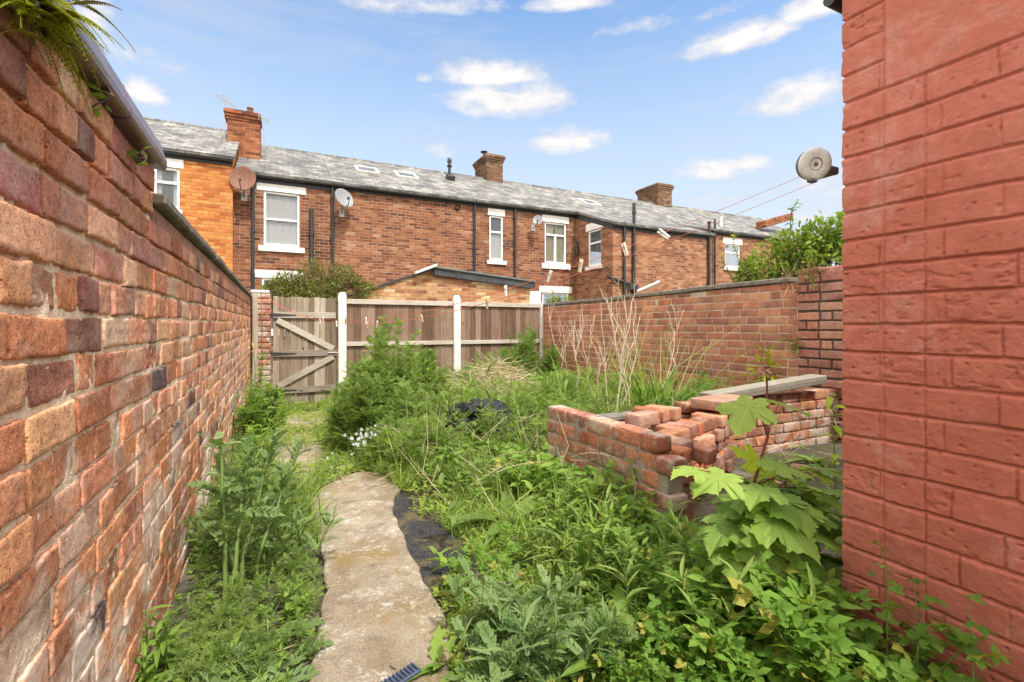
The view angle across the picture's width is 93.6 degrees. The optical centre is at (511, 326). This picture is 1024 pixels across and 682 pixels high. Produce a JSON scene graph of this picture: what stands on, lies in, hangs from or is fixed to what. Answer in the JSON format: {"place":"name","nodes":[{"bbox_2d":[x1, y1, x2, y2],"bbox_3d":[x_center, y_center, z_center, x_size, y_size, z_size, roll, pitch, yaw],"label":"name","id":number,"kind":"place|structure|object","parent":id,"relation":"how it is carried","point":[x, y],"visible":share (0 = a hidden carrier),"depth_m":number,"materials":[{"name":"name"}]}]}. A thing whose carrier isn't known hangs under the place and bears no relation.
{"place":"outdoors","nodes":[
{"label":"outdoors","id":0,"kind":"place"},
{"bbox_2d":[266,411,329,495],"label":"paving","id":1,"kind":"structure","parent":0,"point":[313,450],"depth_m":4.29,"materials":[{"name":"stone"}]},
{"bbox_2d":[309,471,450,681],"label":"path","id":2,"kind":"structure","parent":0,"point":[381,605],"depth_m":1.78,"materials":[{"name":"concrete"}]},
{"bbox_2d":[380,662,420,681],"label":"rubber scrap","id":3,"kind":"object","parent":2,"relation":"on","point":[408,672],"visible":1,"depth_m":1.35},
{"bbox_2d":[393,492,470,598],"bbox_3d":[-0.491,1.049,2.449,0.353,0.068,1.335,0,0,-26],"label":"tarmac patch","id":4,"kind":"object","parent":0,"point":[413,526],"visible":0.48,"depth_m":2.28,"materials":[{"name":"asphalt"}]},
{"bbox_2d":[70,0,845,303],"label":"sky","id":5,"kind":"structure","parent":0,"point":[718,102],"materials":[{"name":"blue"}]},
{"bbox_2d":[150,372,845,681],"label":"ground","id":6,"kind":"structure","parent":0,"point":[700,508],"depth_m":2.07,"materials":[{"name":"plant"}]},
{"bbox_2d":[0,0,251,681],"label":"brick wall","id":7,"kind":"structure","parent":6,"relation":"on","point":[125,332],"depth_m":1.03,"materials":[{"name":"brick"}]},
{"bbox_2d":[0,0,135,121],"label":"fern","id":8,"kind":"object","parent":7,"relation":"attached to","point":[48,19],"visible":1,"depth_m":0.74,"materials":[{"name":"green plant"}]},
{"bbox_2d":[83,80,114,117],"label":"weed","id":9,"kind":"object","parent":7,"relation":"attached to","point":[98,94],"depth_m":1.02,"materials":[{"name":"green plant"}]},
{"bbox_2d":[126,145,152,167],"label":"weed","id":10,"kind":"object","parent":7,"relation":"attached to","point":[142,158],"depth_m":1.30,"materials":[{"name":"green plant"}]},
{"bbox_2d":[133,605,205,681],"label":"weed","id":11,"kind":"object","parent":6,"relation":"on","point":[160,649],"visible":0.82,"depth_m":1.40,"materials":[{"name":"green plant"}]},
{"bbox_2d":[144,106,261,272],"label":"terraced house","id":12,"kind":"structure","parent":6,"relation":"on","point":[194,186],"depth_m":11.79,"materials":[{"name":"orange brick"}]},
{"bbox_2d":[154,168,179,209],"bbox_3d":[-8.145,-3.253,11.355,0.497,0.976,0.101,0,0,-26],"label":"window","id":13,"kind":"structure","parent":12,"relation":"in","point":[176,183],"depth_m":11.39,"materials":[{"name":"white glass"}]},
{"bbox_2d":[188,623,252,681],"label":"broad leaved weed","id":14,"kind":"object","parent":6,"relation":"on","point":[200,641],"visible":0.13,"depth_m":1.45,"materials":[{"name":"green plant"}]},
{"bbox_2d":[176,430,311,612],"bbox_3d":[-1.034,0.707,1.911,0.531,0.642,0.476,0,0,-41],"label":"thistle","id":15,"kind":"object","parent":6,"relation":"on","point":[241,497],"visible":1,"depth_m":1.84,"materials":[{"name":"green plant"}]},
{"bbox_2d":[166,616,333,681],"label":"thistle","id":16,"kind":"object","parent":6,"relation":"on","point":[241,652],"visible":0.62,"depth_m":1.38,"materials":[{"name":"green plant"}]},
{"bbox_2d":[252,293,257,390],"bbox_3d":[-3.802,0.380,7.112,0.072,1.740,0.060,0,0,-26],"label":"timber stake","id":17,"kind":"object","parent":6,"relation":"on","point":[255,322],"visible":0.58,"depth_m":7.09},
{"bbox_2d":[233,380,279,445],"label":"weed","id":18,"kind":"object","parent":6,"relation":"on","point":[248,415],"visible":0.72,"depth_m":4.39,"materials":[{"name":"green plant"}]},
{"bbox_2d":[247,345,269,405],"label":"weed","id":19,"kind":"object","parent":6,"relation":"on","point":[261,372],"visible":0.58,"depth_m":6.30,"materials":[{"name":"green plant"}]},
{"bbox_2d":[251,290,270,391],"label":"gate pier","id":20,"kind":"structure","parent":6,"relation":"on","point":[263,318],"depth_m":7.23,"materials":[{"name":"brick"}]},
{"bbox_2d":[245,381,283,434],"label":"weed","id":21,"kind":"object","parent":6,"relation":"on","point":[274,397],"visible":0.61,"depth_m":4.97,"materials":[{"name":"green plant"}]},
{"bbox_2d":[267,293,270,385],"bbox_3d":[-3.696,0.360,7.309,0.064,1.720,0.080,0,0,-26],"label":"gate post","id":22,"kind":"object","parent":6,"relation":"on","point":[269,331],"visible":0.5,"depth_m":7.28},
{"bbox_2d":[270,296,337,404],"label":"garden gate","id":23,"kind":"structure","parent":22,"relation":"attached to","point":[292,336],"depth_m":7.52,"materials":[{"name":"brown wood"}]},
{"bbox_2d":[211,463,348,588],"bbox_3d":[-1.124,0.861,2.207,0.946,0.415,0.378,0,0,43],"label":"thistle","id":24,"kind":"object","parent":6,"relation":"on","point":[282,542],"visible":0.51,"depth_m":2.01,"materials":[{"name":"green plant"}]},
{"bbox_2d":[234,145,331,374],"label":"terraced house","id":25,"kind":"structure","parent":6,"relation":"on","point":[282,217],"depth_m":12.72,"materials":[{"name":"brown brick"}]},
{"bbox_2d":[229,166,255,200],"bbox_3d":[-6.728,-3.584,11.937,0.592,0.772,0.492,0,0,38],"label":"satellite dish","id":26,"kind":"object","parent":25,"relation":"attached to","point":[243,178],"visible":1,"depth_m":11.91,"materials":[{"name":"plastic"}]},
{"bbox_2d":[264,191,298,247],"bbox_3d":[-6.085,-2.806,12.701,0.850,1.424,0.105,0,0,-26],"label":"window","id":27,"kind":"structure","parent":25,"relation":"in","point":[281,213],"depth_m":12.71,"materials":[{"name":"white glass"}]},
{"bbox_2d":[276,582,313,630],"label":"weed","id":28,"kind":"object","parent":6,"relation":"on","point":[291,612],"visible":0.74,"depth_m":1.66,"materials":[{"name":"green plant"}]},
{"bbox_2d":[256,256,381,393],"bbox_3d":[-3.533,0.026,8.799,1.991,2.602,1.792,0,0,11],"label":"hedge shrub","id":29,"kind":"object","parent":6,"relation":"on","point":[327,287],"visible":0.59,"depth_m":8.69,"materials":[{"name":"green plant"}]},
{"bbox_2d":[338,292,346,393],"bbox_3d":[-2.741,0.360,7.755,0.124,1.820,0.110,0,0,-26],"label":"concrete post","id":30,"kind":"object","parent":6,"relation":"on","point":[342,331],"visible":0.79,"depth_m":7.71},
{"bbox_2d":[319,361,394,453],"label":"tall weed","id":31,"kind":"object","parent":6,"relation":"on","point":[344,404],"visible":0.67,"depth_m":4.13,"materials":[{"name":"green plant"}]},
{"bbox_2d":[343,429,373,463],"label":"flower clump","id":32,"kind":"object","parent":6,"relation":"on","point":[362,445],"visible":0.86,"depth_m":3.71,"materials":[{"name":"white plant"}]},
{"bbox_2d":[345,430,415,474],"bbox_3d":[-0.934,0.901,3.743,0.712,0.347,0.835,0,0,32],"label":"dock","id":33,"kind":"object","parent":6,"relation":"on","point":[385,441],"visible":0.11,"depth_m":3.56,"materials":[{"name":"green plant"}]},
{"bbox_2d":[341,314,430,406],"bbox_3d":[-1.254,0.511,4.973,1.097,1.306,0.952,0,0,-39],"label":"tall weed","id":34,"kind":"object","parent":6,"relation":"on","point":[379,344],"visible":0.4,"depth_m":4.87,"materials":[{"name":"green plant"}]},
{"bbox_2d":[322,154,476,371],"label":"terraced house","id":35,"kind":"structure","parent":6,"relation":"on","point":[396,221],"depth_m":14.14,"materials":[{"name":"brown brick"}]},
{"bbox_2d":[335,188,352,216],"bbox_3d":[-4.526,-3.374,13.029,0.412,0.703,0.597,0,0,-9],"label":"satellite dish","id":36,"kind":"object","parent":35,"relation":"attached to","point":[344,197],"visible":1,"depth_m":12.99,"materials":[{"name":"plastic"}]},
{"bbox_2d":[347,299,452,379],"bbox_3d":[-1.872,0.400,8.193,1.817,1.691,0.062,0,0,-26],"label":"fence panel","id":37,"kind":"object","parent":6,"relation":"on","point":[436,331],"visible":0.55,"depth_m":8.22,"materials":[{"name":"wood"}]},
{"bbox_2d":[347,369,459,450],"bbox_3d":[-0.903,0.768,4.393,1.189,0.729,1.004,0,0,-26],"label":"tall weed","id":38,"kind":"object","parent":6,"relation":"on","point":[408,393],"visible":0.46,"depth_m":4.16,"materials":[{"name":"green plant"}]},
{"bbox_2d":[398,343,447,394],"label":"tall weed","id":39,"kind":"object","parent":6,"relation":"on","point":[429,357],"visible":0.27,"depth_m":5.61,"materials":[{"name":"green plant"}]},
{"bbox_2d":[405,624,473,681],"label":"broad leaved weed","id":40,"kind":"object","parent":6,"relation":"on","point":[437,643],"visible":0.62,"depth_m":1.45,"materials":[{"name":"green plant"}]},
{"bbox_2d":[428,546,458,572],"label":"weed","id":41,"kind":"object","parent":6,"relation":"on","point":[440,555],"visible":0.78,"depth_m":1.97,"materials":[{"name":"green plant"}]},
{"bbox_2d":[348,264,540,303],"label":"brick shed","id":42,"kind":"structure","parent":6,"relation":"on","point":[435,282],"depth_m":10.91,"materials":[{"name":"orange brick"}]},
{"bbox_2d":[428,473,462,546],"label":"weed","id":43,"kind":"object","parent":6,"relation":"on","point":[454,509],"visible":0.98,"depth_m":2.21,"materials":[{"name":"green plant"}]},
{"bbox_2d":[453,295,460,380],"bbox_3d":[-0.993,0.357,8.612,0.124,1.825,0.110,0,0,-26],"label":"concrete post","id":44,"kind":"object","parent":6,"relation":"on","point":[457,334],"visible":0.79,"depth_m":8.56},
{"bbox_2d":[161,357,777,681],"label":"feathery undergrowth","id":45,"kind":"object","parent":6,"relation":"on","point":[420,427],"visible":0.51,"depth_m":2.87,"materials":[{"name":"green plant"}]},
{"bbox_2d":[452,346,523,386],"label":"tall weed","id":46,"kind":"object","parent":6,"relation":"on","point":[504,353],"visible":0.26,"depth_m":7.47,"materials":[{"name":"green plant"}]},
{"bbox_2d":[143,400,844,681],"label":"ground cover","id":47,"kind":"object","parent":6,"relation":"on","point":[460,655],"visible":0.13,"depth_m":2.19,"materials":[{"name":"green plant"}]},
{"bbox_2d":[150,367,843,678],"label":"dead grass","id":48,"kind":"structure","parent":6,"relation":"on","point":[513,459],"depth_m":3.12,"materials":[{"name":"plant"}]},
{"bbox_2d":[444,486,551,553],"bbox_3d":[-0.088,1.064,2.473,0.672,0.361,0.741,0,0,24],"label":"broad leaved weed","id":49,"kind":"object","parent":6,"relation":"on","point":[494,530],"visible":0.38,"depth_m":2.42,"materials":[{"name":"green plant"}]},
{"bbox_2d":[136,366,863,681],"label":"leafy undergrowth","id":50,"kind":"object","parent":6,"relation":"on","point":[592,484],"visible":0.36,"depth_m":2.21,"materials":[{"name":"green plant"}]},
{"bbox_2d":[443,398,513,436],"bbox_3d":[-0.286,0.794,4.206,0.665,0.327,0.465,0,0,-26],"label":"bin bag","id":51,"kind":"object","parent":50,"relation":"on","point":[476,403],"visible":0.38,"depth_m":4.06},
{"bbox_2d":[461,302,539,370],"bbox_3d":[-0.200,0.401,9.013,1.647,1.692,0.063,0,0,-26],"label":"fence panel","id":52,"kind":"object","parent":6,"relation":"on","point":[489,329],"visible":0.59,"depth_m":8.94,"materials":[{"name":"wood"}]},
{"bbox_2d":[422,347,588,410],"bbox_3d":[-0.202,0.870,5.980,3.774,1.363,3.024,0,0,-26],"label":"straw","id":53,"kind":"object","parent":6,"relation":"on","point":[500,375],"visible":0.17,"depth_m":5.84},
{"bbox_2d":[444,151,577,302],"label":"terraced house","id":54,"kind":"structure","parent":6,"relation":"on","point":[507,212],"depth_m":16.09,"materials":[{"name":"brown brick"}]},
{"bbox_2d":[490,216,502,260],"bbox_3d":[-0.535,-2.816,15.420,0.472,1.429,0.105,0,0,-26],"label":"window","id":55,"kind":"structure","parent":54,"relation":"in","point":[494,238],"depth_m":15.44,"materials":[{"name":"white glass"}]},
{"bbox_2d":[545,222,565,263],"bbox_3d":[1.449,-2.823,16.392,0.847,1.391,0.105,0,0,-26],"label":"window","id":56,"kind":"structure","parent":54,"relation":"in","point":[553,242],"depth_m":16.39,"materials":[{"name":"white glass"}]},
{"bbox_2d":[179,379,846,681],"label":"grass","id":57,"kind":"structure","parent":6,"relation":"on","point":[408,474],"depth_m":2.51,"materials":[{"name":"plant"}]},
{"bbox_2d":[183,361,861,681],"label":"narrow undergrowth","id":58,"kind":"object","parent":6,"relation":"on","point":[561,566],"visible":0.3,"depth_m":1.81,"materials":[{"name":"green plant"}]},
{"bbox_2d":[500,323,562,384],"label":"tall weed","id":59,"kind":"object","parent":6,"relation":"on","point":[527,343],"visible":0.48,"depth_m":8.07,"materials":[{"name":"green plant"}]},
{"bbox_2d":[440,556,641,681],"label":"thistle","id":60,"kind":"object","parent":6,"relation":"on","point":[512,653],"visible":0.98,"depth_m":1.38,"materials":[{"name":"green plant"}]},
{"bbox_2d":[539,303,543,374],"bbox_3d":[0.570,0.405,9.377,0.060,1.730,0.110,0,0,-26],"label":"concrete post","id":61,"kind":"object","parent":6,"relation":"on","point":[541,321],"visible":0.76,"depth_m":9.34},
{"bbox_2d":[518,368,612,410],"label":"tall weed","id":62,"kind":"object","parent":6,"relation":"on","point":[552,378],"visible":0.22,"depth_m":5.38,"materials":[{"name":"green plant"}]},
{"bbox_2d":[548,287,585,397],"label":"dead stalks","id":63,"kind":"object","parent":6,"relation":"on","point":[575,353],"visible":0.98,"depth_m":6.05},
{"bbox_2d":[556,460,587,535],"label":"weed","id":64,"kind":"object","parent":6,"relation":"on","point":[578,492],"visible":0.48,"depth_m":2.15,"materials":[{"name":"green plant"}]},
{"bbox_2d":[552,598,601,681],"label":"broad leaved weed","id":65,"kind":"object","parent":6,"relation":"on","point":[563,647],"visible":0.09,"depth_m":1.46,"materials":[{"name":"green plant"}]},
{"bbox_2d":[574,272,639,411],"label":"dead stalks","id":66,"kind":"object","parent":6,"relation":"on","point":[620,361],"visible":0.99,"depth_m":4.25,"materials":[{"name":"plant"}]},
{"bbox_2d":[500,182,715,299],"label":"terraced house","id":67,"kind":"structure","parent":6,"relation":"on","point":[605,224],"depth_m":16.08,"materials":[{"name":"brick"}]},
{"bbox_2d":[535,580,682,681],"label":"broad leaved weed","id":68,"kind":"object","parent":6,"relation":"on","point":[578,665],"visible":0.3,"depth_m":1.36,"materials":[{"name":"green plant"}]},
{"bbox_2d":[604,504,652,602],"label":"weed","id":69,"kind":"object","parent":6,"relation":"on","point":[634,549],"visible":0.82,"depth_m":1.71,"materials":[{"name":"green plant"}]},
{"bbox_2d":[546,315,749,410],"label":"tall grass","id":70,"kind":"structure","parent":6,"relation":"on","point":[632,396],"depth_m":4.89,"materials":[{"name":"plant"}]},
{"bbox_2d":[568,358,743,412],"bbox_3d":[1.275,0.761,4.866,2.562,0.882,2.332,0,0,15],"label":"strap leaf clump","id":71,"kind":"object","parent":6,"relation":"on","point":[639,393],"visible":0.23,"depth_m":4.75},
{"bbox_2d":[543,277,798,399],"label":"garden wall","id":72,"kind":"structure","parent":6,"relation":"on","point":[759,311],"depth_m":5.97,"materials":[{"name":"red brick"}]},
{"bbox_2d":[740,344,781,383],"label":"wall plant","id":73,"kind":"object","parent":72,"relation":"attached to","point":[769,363],"depth_m":5.06,"materials":[{"name":"green plant"}]},
{"bbox_2d":[787,254,827,294],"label":"wall plant","id":74,"kind":"object","parent":72,"relation":"attached to","point":[809,275],"depth_m":4.61,"materials":[{"name":"green plant"}]},
{"bbox_2d":[661,302,683,395],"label":"dead stalks","id":75,"kind":"object","parent":6,"relation":"on","point":[673,339],"visible":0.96,"depth_m":5.38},
{"bbox_2d":[683,483,694,522],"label":"brick","id":76,"kind":"object","parent":6,"relation":"on","point":[690,510],"visible":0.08,"depth_m":2.38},
{"bbox_2d":[683,475,693,484],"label":"brick","id":77,"kind":"object","parent":76,"relation":"on","point":[687,480],"visible":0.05,"depth_m":2.35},
{"bbox_2d":[668,444,690,463],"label":"brick","id":78,"kind":"object","parent":77,"relation":"on","point":[683,451],"visible":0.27,"depth_m":2.39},
{"bbox_2d":[547,388,838,540],"bbox_3d":[1.840,0.838,3.349,3.062,0.630,1.131,0,0,-26],"label":"brick planter","id":79,"kind":"object","parent":6,"relation":"on","point":[646,449],"visible":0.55,"depth_m":2.84,"materials":[{"name":"brick"}]},
{"bbox_2d":[440,441,1011,681],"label":"avens undergrowth","id":80,"kind":"object","parent":6,"relation":"on","point":[759,656],"visible":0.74,"depth_m":1.29,"materials":[{"name":"green plant"}]},
{"bbox_2d":[724,458,733,472],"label":"brick","id":81,"kind":"object","parent":6,"relation":"on","point":[729,464],"visible":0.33,"depth_m":3.35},
{"bbox_2d":[722,443,736,459],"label":"brick","id":82,"kind":"object","parent":81,"relation":"on","point":[728,452],"visible":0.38,"depth_m":3.41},
{"bbox_2d":[662,205,814,284],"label":"terraced house","id":83,"kind":"structure","parent":6,"relation":"on","point":[749,232],"depth_m":20.83,"materials":[{"name":"brick"}]},
{"bbox_2d":[670,366,844,600],"bbox_3d":[0.950,0.592,1.641,1.050,0.896,0.437,0,0,-44],"label":"sycamore sapling","id":84,"kind":"object","parent":6,"relation":"on","point":[787,524],"visible":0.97,"depth_m":1.48,"materials":[{"name":"green plant"}]},
{"bbox_2d":[731,209,844,282],"bbox_3d":[3.327,-0.025,5.408,1.023,2.503,1.742,0,0,-26],"label":"garden shrub","id":85,"kind":"object","parent":6,"relation":"on","point":[822,248],"visible":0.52,"depth_m":5.33,"materials":[{"name":"green plant"}]},
{"bbox_2d":[777,454,841,471],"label":"broad leaved weed","id":86,"kind":"object","parent":6,"relation":"on","point":[816,460],"visible":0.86,"depth_m":3.58,"materials":[{"name":"green plant"}]},
{"bbox_2d":[789,265,845,439],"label":"brick pier","id":87,"kind":"structure","parent":6,"relation":"on","point":[820,325],"depth_m":4.57,"materials":[{"name":"brick"}]},
{"bbox_2d":[814,393,845,512],"bbox_3d":[1.725,0.678,2.563,0.148,0.645,0.212,0,0,1],"label":"sapling","id":88,"kind":"object","parent":6,"relation":"on","point":[828,403],"visible":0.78,"depth_m":2.56,"materials":[{"name":"green plant"}]},
{"bbox_2d":[823,0,1023,681],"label":"outhouse","id":89,"kind":"structure","parent":6,"relation":"on","point":[932,162],"depth_m":1.21,"materials":[{"name":"brick"}]},
{"bbox_2d":[796,147,838,183],"bbox_3d":[0.953,-0.496,1.497,0.156,0.102,0.081,0,0,-26],"label":"clothesline reel","id":90,"kind":"object","parent":89,"relation":"attached to","point":[814,165],"visible":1,"depth_m":1.47,"materials":[{"name":"grey plastic"}]},
{"bbox_2d":[266,177,797,320],"bbox_3d":[-1.385,-0.267,4.349,0.004,0.426,7.356,0,0,-39],"label":"washing line","id":91,"kind":"object","parent":90,"relation":"attached to","point":[542,277],"visible":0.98,"depth_m":2.50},
{"bbox_2d":[270,184,809,323],"bbox_3d":[-1.349,-0.236,4.356,0.004,0.433,7.349,0,0,-39],"label":"washing line","id":92,"kind":"object","parent":90,"relation":"attached to","point":[564,278],"visible":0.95,"depth_m":2.37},
{"bbox_2d":[867,538,904,655],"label":"climbing weed","id":93,"kind":"object","parent":89,"relation":"attached to","point":[887,615],"visible":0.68,"depth_m":1.25,"materials":[{"name":"green plant"}]},
{"bbox_2d":[885,577,948,680],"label":"climbing weed","id":94,"kind":"object","parent":89,"relation":"attached to","point":[897,588],"visible":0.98,"depth_m":1.18,"materials":[{"name":"green plant"}]},
{"bbox_2d":[927,593,1010,681],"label":"climbing weed","id":95,"kind":"object","parent":89,"relation":"attached to","point":[982,629],"visible":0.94,"depth_m":1.08,"materials":[{"name":"green plant"}]},
{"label":"brick","id":96,"kind":"object","parent":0,"visible":0},
{"bbox_2d":[691,433,714,446],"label":"brick","id":97,"kind":"object","parent":96,"relation":"on","point":[706,439],"visible":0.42,"depth_m":3.04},
{"bbox_2d":[676,419,704,435],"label":"brick","id":98,"kind":"object","parent":97,"relation":"on","point":[700,428],"visible":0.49,"depth_m":3.08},
{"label":"brick","id":99,"kind":"object","parent":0,"visible":0},
{"bbox_2d":[717,425,729,437],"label":"brick","id":100,"kind":"object","parent":99,"relation":"on","point":[726,430],"visible":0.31,"depth_m":3.33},
{"bbox_2d":[692,412,727,427],"bbox_3d":[1.388,0.654,3.376,0.224,0.079,0.107,0,0,45],"label":"brick","id":101,"kind":"object","parent":100,"relation":"on","point":[721,421],"visible":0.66,"depth_m":3.31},
{"bbox_2d":[690,394,752,410],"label":"brick","id":102,"kind":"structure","parent":101,"relation":"on","point":[711,402],"depth_m":3.45,"materials":[{"name":"brick"}]},
{"bbox_2d":[700,374,826,396],"bbox_3d":[2.117,0.507,3.999,1.287,0.164,0.150,0,0,-23],"label":"plank","id":103,"kind":"object","parent":102,"relation":"on","point":[777,385],"visible":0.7,"depth_m":3.96,"materials":[{"name":"wood"}]},
{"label":"brick","id":104,"kind":"object","parent":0,"visible":0},
{"bbox_2d":[651,423,690,439],"bbox_3d":[0.979,0.654,2.963,0.106,0.080,0.224,0,0,-35],"label":"brick","id":105,"kind":"object","parent":104,"relation":"on","point":[685,430],"visible":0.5,"depth_m":2.93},
{"bbox_2d":[625,410,659,427],"bbox_3d":[0.815,0.573,2.989,0.222,0.079,0.114,0,0,-39],"label":"brick","id":106,"kind":"object","parent":105,"relation":"on","point":[643,418],"visible":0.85,"depth_m":2.94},
{"bbox_2d":[665,421,696,438],"bbox_3d":[1.052,0.653,3.056,0.228,0.082,0.108,0,0,42],"label":"brick","id":107,"kind":"object","parent":104,"relation":"on","point":[692,428],"visible":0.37,"depth_m":3.00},
{"bbox_2d":[632,406,669,422],"bbox_3d":[0.905,0.573,3.140,0.226,0.079,0.106,0,0,40],"label":"brick","id":108,"kind":"object","parent":107,"relation":"on","point":[664,415],"visible":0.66,"depth_m":3.09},
{"bbox_2d":[645,404,681,420],"bbox_3d":[1.005,0.573,3.209,0.224,0.080,0.108,0,0,40],"label":"brick","id":109,"kind":"object","parent":107,"relation":"on","point":[675,413],"visible":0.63,"depth_m":3.14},
{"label":"brick","id":110,"kind":"object","parent":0,"visible":0},
{"bbox_2d":[688,415,716,431],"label":"brick","id":111,"kind":"object","parent":110,"relation":"on","point":[710,422],"visible":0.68,"depth_m":3.21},
{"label":"brick","id":112,"kind":"object","parent":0,"visible":0},
{"bbox_2d":[666,434,693,453],"bbox_3d":[0.858,0.644,2.613,0.114,0.083,0.230,0,0,-36],"label":"brick","id":113,"kind":"object","parent":112,"relation":"on","point":[681,441],"visible":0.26,"depth_m":2.54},
{"bbox_2d":[691,442,716,464],"bbox_3d":[0.983,0.675,2.609,0.221,0.101,0.110,0,0,41],"label":"brick","id":114,"kind":"object","parent":113,"relation":"on","point":[704,454],"visible":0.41,"depth_m":2.54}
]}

